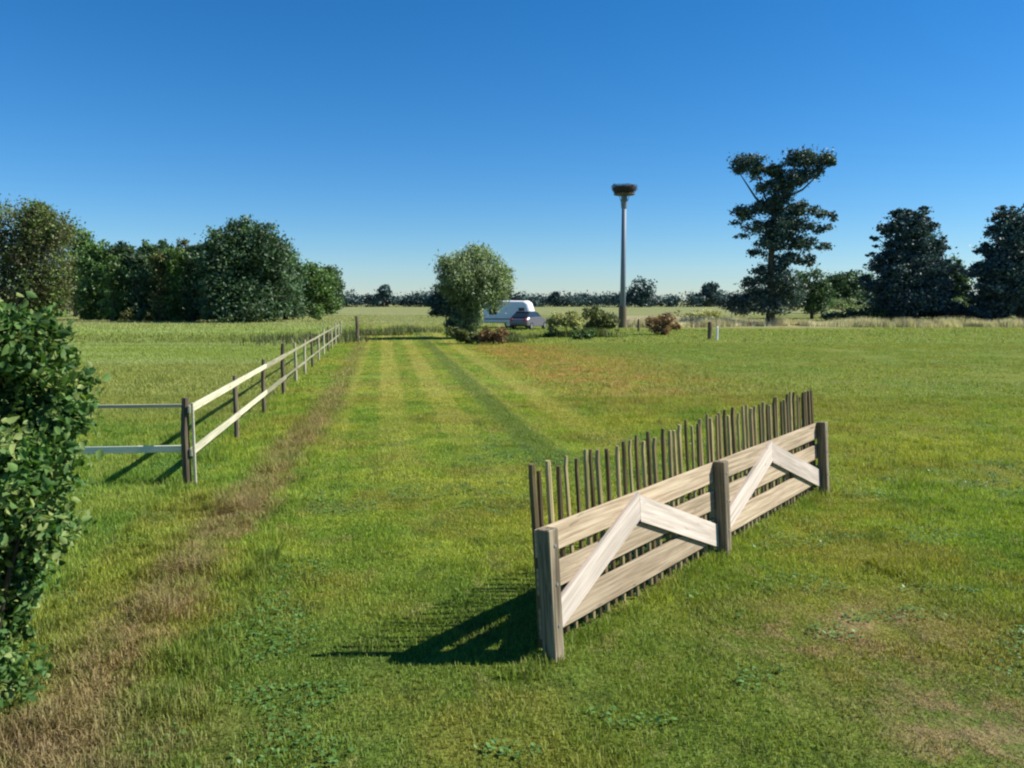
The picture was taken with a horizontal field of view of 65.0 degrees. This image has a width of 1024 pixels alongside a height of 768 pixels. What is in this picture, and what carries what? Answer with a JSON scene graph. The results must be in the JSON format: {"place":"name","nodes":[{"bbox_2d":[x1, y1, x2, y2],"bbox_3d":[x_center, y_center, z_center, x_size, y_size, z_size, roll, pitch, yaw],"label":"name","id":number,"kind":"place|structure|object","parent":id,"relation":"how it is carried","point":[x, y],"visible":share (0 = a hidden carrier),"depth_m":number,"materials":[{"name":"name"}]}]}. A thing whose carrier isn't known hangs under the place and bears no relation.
{"place":"outdoors","nodes":[
{"label":"outdoors","id":0,"kind":"place"},
{"bbox_2d":[206,324,629,345],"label":"rough grass","id":1,"kind":"structure","parent":0,"point":[513,337],"depth_m":50.55,"materials":[{"name":"green plant"}]},
{"bbox_2d":[0,301,1023,767],"bbox_3d":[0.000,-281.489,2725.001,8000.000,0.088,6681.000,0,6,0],"label":"ground","id":2,"kind":"structure","parent":0,"point":[1008,735],"depth_m":5.95,"materials":[{"name":"green plant"}]},
{"bbox_2d":[0,194,76,313],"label":"woodland tree","id":3,"kind":"object","parent":2,"relation":"on","point":[5,277],"visible":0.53,"depth_m":108.15,"materials":[{"name":"green plant"}]},
{"bbox_2d":[0,197,84,317],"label":"woodland tree","id":4,"kind":"object","parent":2,"relation":"on","point":[48,237],"visible":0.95,"depth_m":107.72,"materials":[{"name":"green plant"}]},
{"bbox_2d":[0,291,112,716],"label":"leafy bush","id":5,"kind":"object","parent":2,"relation":"on","point":[47,407],"visible":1,"depth_m":4.46,"materials":[{"name":"green plant"}]},
{"bbox_2d":[54,219,99,316],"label":"woodland tree","id":6,"kind":"object","parent":2,"relation":"on","point":[78,247],"visible":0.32,"depth_m":115.30,"materials":[{"name":"green plant"}]},
{"bbox_2d":[65,239,116,319],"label":"woodland tree","id":7,"kind":"object","parent":2,"relation":"on","point":[86,299],"visible":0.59,"depth_m":96.42,"materials":[{"name":"green plant"}]},
{"bbox_2d":[97,252,132,321],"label":"woodland tree","id":8,"kind":"object","parent":2,"relation":"on","point":[114,279],"visible":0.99,"depth_m":90.32,"materials":[{"name":"green plant"}]},
{"bbox_2d":[93,240,138,319],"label":"woodland tree","id":9,"kind":"object","parent":2,"relation":"on","point":[123,249],"visible":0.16,"depth_m":96.71,"materials":[{"name":"green plant"}]},
{"bbox_2d":[81,404,180,453],"bbox_3d":[-6.871,0.878,10.389,5.125,1.300,0.122,-1,6,-5],"label":"side fence","id":10,"kind":"object","parent":2,"relation":"on","point":[137,449],"visible":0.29,"depth_m":10.48,"materials":[{"name":"grey wood"}]},
{"bbox_2d":[124,249,154,321],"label":"woodland tree","id":11,"kind":"object","parent":2,"relation":"on","point":[142,287],"visible":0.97,"depth_m":90.14,"materials":[{"name":"green plant"}]},
{"bbox_2d":[120,239,162,319],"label":"woodland tree","id":12,"kind":"object","parent":2,"relation":"on","point":[145,246],"visible":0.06,"depth_m":96.74,"materials":[{"name":"green plant"}]},
{"bbox_2d":[141,250,171,320],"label":"woodland tree","id":13,"kind":"object","parent":2,"relation":"on","point":[157,312],"visible":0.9,"depth_m":89.86,"materials":[{"name":"green plant"}]},
{"bbox_2d":[116,307,197,320],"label":"shrub","id":14,"kind":"object","parent":2,"relation":"on","point":[126,315],"visible":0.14,"depth_m":92.65,"materials":[{"name":"green plant"}]},
{"bbox_2d":[144,238,185,319],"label":"woodland tree","id":15,"kind":"object","parent":2,"relation":"on","point":[162,245],"visible":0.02,"depth_m":96.86,"materials":[{"name":"green plant"}]},
{"bbox_2d":[158,246,188,321],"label":"woodland tree","id":16,"kind":"object","parent":2,"relation":"on","point":[175,310],"visible":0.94,"depth_m":89.93,"materials":[{"name":"green plant"}]},
{"bbox_2d":[165,237,205,319],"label":"woodland tree","id":17,"kind":"object","parent":2,"relation":"on","point":[182,244],"visible":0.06,"depth_m":97.20,"materials":[{"name":"green plant"}]},
{"bbox_2d":[177,252,204,321],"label":"woodland tree","id":18,"kind":"object","parent":2,"relation":"on","point":[192,311],"visible":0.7,"depth_m":90.10,"materials":[{"name":"green plant"}]},
{"bbox_2d":[180,241,222,319],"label":"woodland tree","id":19,"kind":"object","parent":2,"relation":"on","point":[196,249],"visible":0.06,"depth_m":96.61,"materials":[{"name":"green plant"}]},
{"bbox_2d":[180,214,303,323],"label":"woodland tree","id":20,"kind":"object","parent":2,"relation":"on","point":[244,265],"visible":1,"depth_m":86.15,"materials":[{"name":"green plant"}]},
{"bbox_2d":[181,320,341,484],"bbox_3d":[-7.354,-1.266,29.997,0.177,1.503,39.910,-1,6,-9],"label":"paddock fence","id":21,"kind":"object","parent":2,"relation":"on","point":[187,451],"visible":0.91,"depth_m":13.92,"materials":[{"name":"beige wood"}]},
{"bbox_2d":[273,240,312,319],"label":"woodland tree","id":22,"kind":"object","parent":2,"relation":"on","point":[295,312],"visible":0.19,"depth_m":97.45,"materials":[{"name":"green plant"}]},
{"bbox_2d":[310,303,325,320],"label":"shrub","id":23,"kind":"object","parent":2,"relation":"on","point":[319,314],"visible":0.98,"depth_m":92.89,"materials":[{"name":"green plant"}]},
{"bbox_2d":[298,258,349,314],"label":"woodland tree","id":24,"kind":"object","parent":2,"relation":"on","point":[317,291],"visible":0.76,"depth_m":123.52,"materials":[{"name":"green plant"}]},
{"bbox_2d":[325,300,336,314],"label":"shrub","id":25,"kind":"object","parent":2,"relation":"on","point":[332,310],"visible":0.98,"depth_m":124.71,"materials":[{"name":"green plant"}]},
{"bbox_2d":[320,264,346,309],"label":"woodland tree","id":26,"kind":"object","parent":2,"relation":"on","point":[334,269],"visible":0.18,"depth_m":143.97,"materials":[{"name":"green plant"}]},
{"bbox_2d":[355,316,358,340],"bbox_3d":[-9.078,-3.201,47.152,0.239,1.601,0.222,0,6,0],"label":"field post","id":27,"kind":"object","parent":2,"relation":"on","point":[356,326],"visible":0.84,"depth_m":47.06,"materials":[{"name":"wood"}]},
{"bbox_2d":[373,284,392,306],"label":"distant tree","id":28,"kind":"object","parent":2,"relation":"on","point":[384,291],"visible":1,"depth_m":287.53,"materials":[{"name":"green plant"}]},
{"bbox_2d":[423,288,471,337],"bbox_3d":[-4.109,-4.540,51.097,3.200,3.543,2.433,0,6,0],"label":"shrub","id":29,"kind":"object","parent":2,"relation":"on","point":[434,302],"visible":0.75,"depth_m":50.60,"materials":[{"name":"green plant"}]},
{"bbox_2d":[444,326,478,343],"bbox_3d":[-2.724,-2.635,44.205,2.072,1.181,1.203,0,6,0],"label":"shrub","id":30,"kind":"object","parent":2,"relation":"on","point":[464,336],"visible":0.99,"depth_m":43.99,"materials":[{"name":"green plant"}]},
{"bbox_2d":[429,241,517,333],"bbox_3d":[-2.403,-5.940,50.825,5.345,6.383,5.438,5,8,40],"label":"willow tree","id":31,"kind":"object","parent":2,"relation":"on","point":[476,277],"visible":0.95,"depth_m":50.07,"materials":[{"name":"green plant"}]},
{"bbox_2d":[9,287,968,306],"bbox_3d":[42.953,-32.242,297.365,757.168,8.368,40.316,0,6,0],"label":"distant wood","id":32,"kind":"object","parent":2,"relation":"on","point":[579,300],"visible":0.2,"depth_m":291.92,"materials":[{"name":"green plant"}]},
{"bbox_2d":[476,325,509,343],"bbox_3d":[-1.064,-2.616,43.944,1.939,1.198,1.432,0,6,0],"label":"shrub","id":33,"kind":"object","parent":2,"relation":"on","point":[489,336],"visible":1,"depth_m":43.66,"materials":[{"name":"brown plant"}]},
{"bbox_2d":[477,300,533,327],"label":"caravan","id":34,"kind":"object","parent":2,"relation":"on","point":[506,313],"visible":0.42,"depth_m":70.22,"materials":[{"name":"white metal"}]},
{"bbox_2d":[489,308,496,314],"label":"window","id":35,"kind":"structure","parent":34,"relation":"in","point":[494,312],"depth_m":70.38,"materials":[{"name":"black glass"}]},
{"bbox_2d":[511,304,516,316],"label":"door","id":36,"kind":"structure","parent":34,"relation":"in","point":[513,306],"depth_m":69.97,"materials":[{"name":"white"}]},
{"bbox_2d":[510,311,546,329],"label":"parked car","id":37,"kind":"object","parent":2,"relation":"on","point":[530,320],"visible":0.96,"depth_m":65.89,"materials":[{"name":"grey paint"}]},
{"bbox_2d":[39,433,1023,767],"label":"clover","id":38,"kind":"object","parent":2,"relation":"on","point":[351,749],"visible":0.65,"depth_m":6.13,"materials":[{"name":"green plant"}]},
{"bbox_2d":[547,291,561,306],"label":"distant tree","id":39,"kind":"object","parent":2,"relation":"on","point":[554,298],"visible":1,"depth_m":292.46,"materials":[{"name":"green plant"}]},
{"bbox_2d":[545,311,583,332],"bbox_3d":[3.466,-3.894,52.575,2.527,1.950,1.771,2,6,20],"label":"shrub","id":40,"kind":"object","parent":2,"relation":"on","point":[555,319],"visible":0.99,"depth_m":52.35,"materials":[{"name":"green plant"}]},
{"bbox_2d":[570,328,598,338],"bbox_3d":[4.449,-3.047,49.651,1.800,0.872,1.380,-2,6,-18],"label":"shrub","id":41,"kind":"object","parent":2,"relation":"on","point":[589,334],"visible":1,"depth_m":49.46,"materials":[{"name":"green plant"}]},
{"bbox_2d":[581,305,620,332],"bbox_3d":[6.165,-4.395,55.984,2.833,2.240,2.890,0,6,0],"label":"shrub","id":42,"kind":"object","parent":2,"relation":"on","point":[607,320],"visible":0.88,"depth_m":55.45,"materials":[{"name":"green plant"}]},
{"bbox_2d":[614,192,634,327],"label":"nest pole","id":43,"kind":"object","parent":2,"relation":"on","point":[623,306],"visible":0.94,"depth_m":69.18,"materials":[{"name":"paint"}]},
{"bbox_2d":[611,183,637,192],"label":"stork nest","id":44,"kind":"object","parent":43,"relation":"on","point":[620,188],"visible":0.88,"depth_m":67.93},
{"bbox_2d":[626,275,658,306],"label":"distant tree","id":45,"kind":"object","parent":2,"relation":"on","point":[640,297],"visible":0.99,"depth_m":276.74,"materials":[{"name":"green plant"}]},
{"bbox_2d":[644,312,676,334],"bbox_3d":[10.412,-4.207,56.199,2.370,1.822,1.952,0,6,0],"label":"shrub","id":46,"kind":"object","parent":2,"relation":"on","point":[659,325],"visible":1,"depth_m":55.87,"materials":[{"name":"brown plant"}]},
{"bbox_2d":[669,322,682,330],"bbox_3d":[12.948,-4.517,63.626,1.099,0.900,1.091,3,7,25],"label":"shrub","id":47,"kind":"object","parent":2,"relation":"on","point":[675,326],"visible":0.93,"depth_m":63.45,"materials":[{"name":"brown plant"}]},
{"bbox_2d":[528,390,829,663],"bbox_3d":[2.022,1.000,7.694,0.204,1.466,6.030,0,4,38],"label":"board fence","id":48,"kind":"object","parent":2,"relation":"on","point":[654,515],"visible":0.98,"depth_m":6.75,"materials":[{"name":"wood"}]},
{"bbox_2d":[674,309,724,318],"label":"shrub","id":49,"kind":"object","parent":2,"relation":"on","point":[709,313],"visible":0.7,"depth_m":83.71,"materials":[{"name":"green plant"}]},
{"bbox_2d":[707,322,711,338],"bbox_3d":[12.239,-3.266,49.760,0.294,1.192,0.271,0,6,0],"label":"field post","id":50,"kind":"object","parent":2,"relation":"on","point":[709,334],"visible":0.87,"depth_m":49.66,"materials":[{"name":"brown wood"}]},
{"bbox_2d":[699,280,722,306],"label":"distant tree","id":51,"kind":"object","parent":2,"relation":"on","point":[709,290],"visible":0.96,"depth_m":286.94,"materials":[{"name":"green plant"}]},
{"bbox_2d":[715,296,757,317],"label":"shrub","id":52,"kind":"object","parent":2,"relation":"on","point":[719,302],"visible":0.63,"depth_m":97.34,"materials":[{"name":"green plant"}]},
{"bbox_2d":[722,144,838,324],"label":"tall tree","id":53,"kind":"object","parent":2,"relation":"on","point":[782,282],"visible":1,"depth_m":74.33,"materials":[{"name":"green plant"}]},
{"bbox_2d":[783,263,839,318],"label":"bushy tree","id":54,"kind":"object","parent":2,"relation":"on","point":[819,290],"visible":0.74,"depth_m":102.66,"materials":[{"name":"green plant"}]},
{"bbox_2d":[827,296,867,311],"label":"shrub","id":55,"kind":"object","parent":2,"relation":"on","point":[840,302],"visible":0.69,"depth_m":112.20,"materials":[{"name":"green plant"}]},
{"bbox_2d":[823,269,875,311],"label":"bushy tree","id":56,"kind":"object","parent":2,"relation":"on","point":[844,284],"visible":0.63,"depth_m":143.29,"materials":[{"name":"green plant"}]},
{"bbox_2d":[819,303,898,320],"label":"shrub","id":57,"kind":"object","parent":2,"relation":"on","point":[874,313],"visible":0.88,"depth_m":92.50,"materials":[{"name":"green plant"}]},
{"bbox_2d":[853,205,965,320],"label":"conifer tree","id":58,"kind":"object","parent":2,"relation":"on","point":[913,271],"visible":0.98,"depth_m":91.18,"materials":[{"name":"green plant"}]},
{"bbox_2d":[946,253,975,317],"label":"bushy tree","id":59,"kind":"object","parent":2,"relation":"on","point":[963,280],"visible":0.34,"depth_m":102.15,"materials":[{"name":"green plant"}]},
{"bbox_2d":[952,203,1023,320],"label":"conifer tree","id":60,"kind":"object","parent":2,"relation":"on","point":[999,284],"visible":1,"depth_m":88.84,"materials":[{"name":"green plant"}]},
{"bbox_2d":[0,0,1023,300],"label":"sky","id":61,"kind":"structure","parent":0,"point":[381,137],"materials":[{"name":"blue"}]},
{"bbox_2d":[55,314,1023,343],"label":"grass","id":62,"kind":"structure","parent":0,"point":[198,328],"depth_m":61.59,"materials":[{"name":"green plant"}]},
{"bbox_2d":[67,389,1023,501],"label":"grass","id":63,"kind":"structure","parent":0,"point":[214,409],"depth_m":13.86,"materials":[{"name":"green plant"}]},
{"bbox_2d":[68,341,1023,396],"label":"grass","id":64,"kind":"structure","parent":0,"point":[121,350],"depth_m":29.11,"materials":[{"name":"green plant"}]},
{"bbox_2d":[616,314,1023,327],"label":"dry grass","id":65,"kind":"structure","parent":0,"point":[688,322],"depth_m":72.81,"materials":[{"name":"plant"}]}
]}

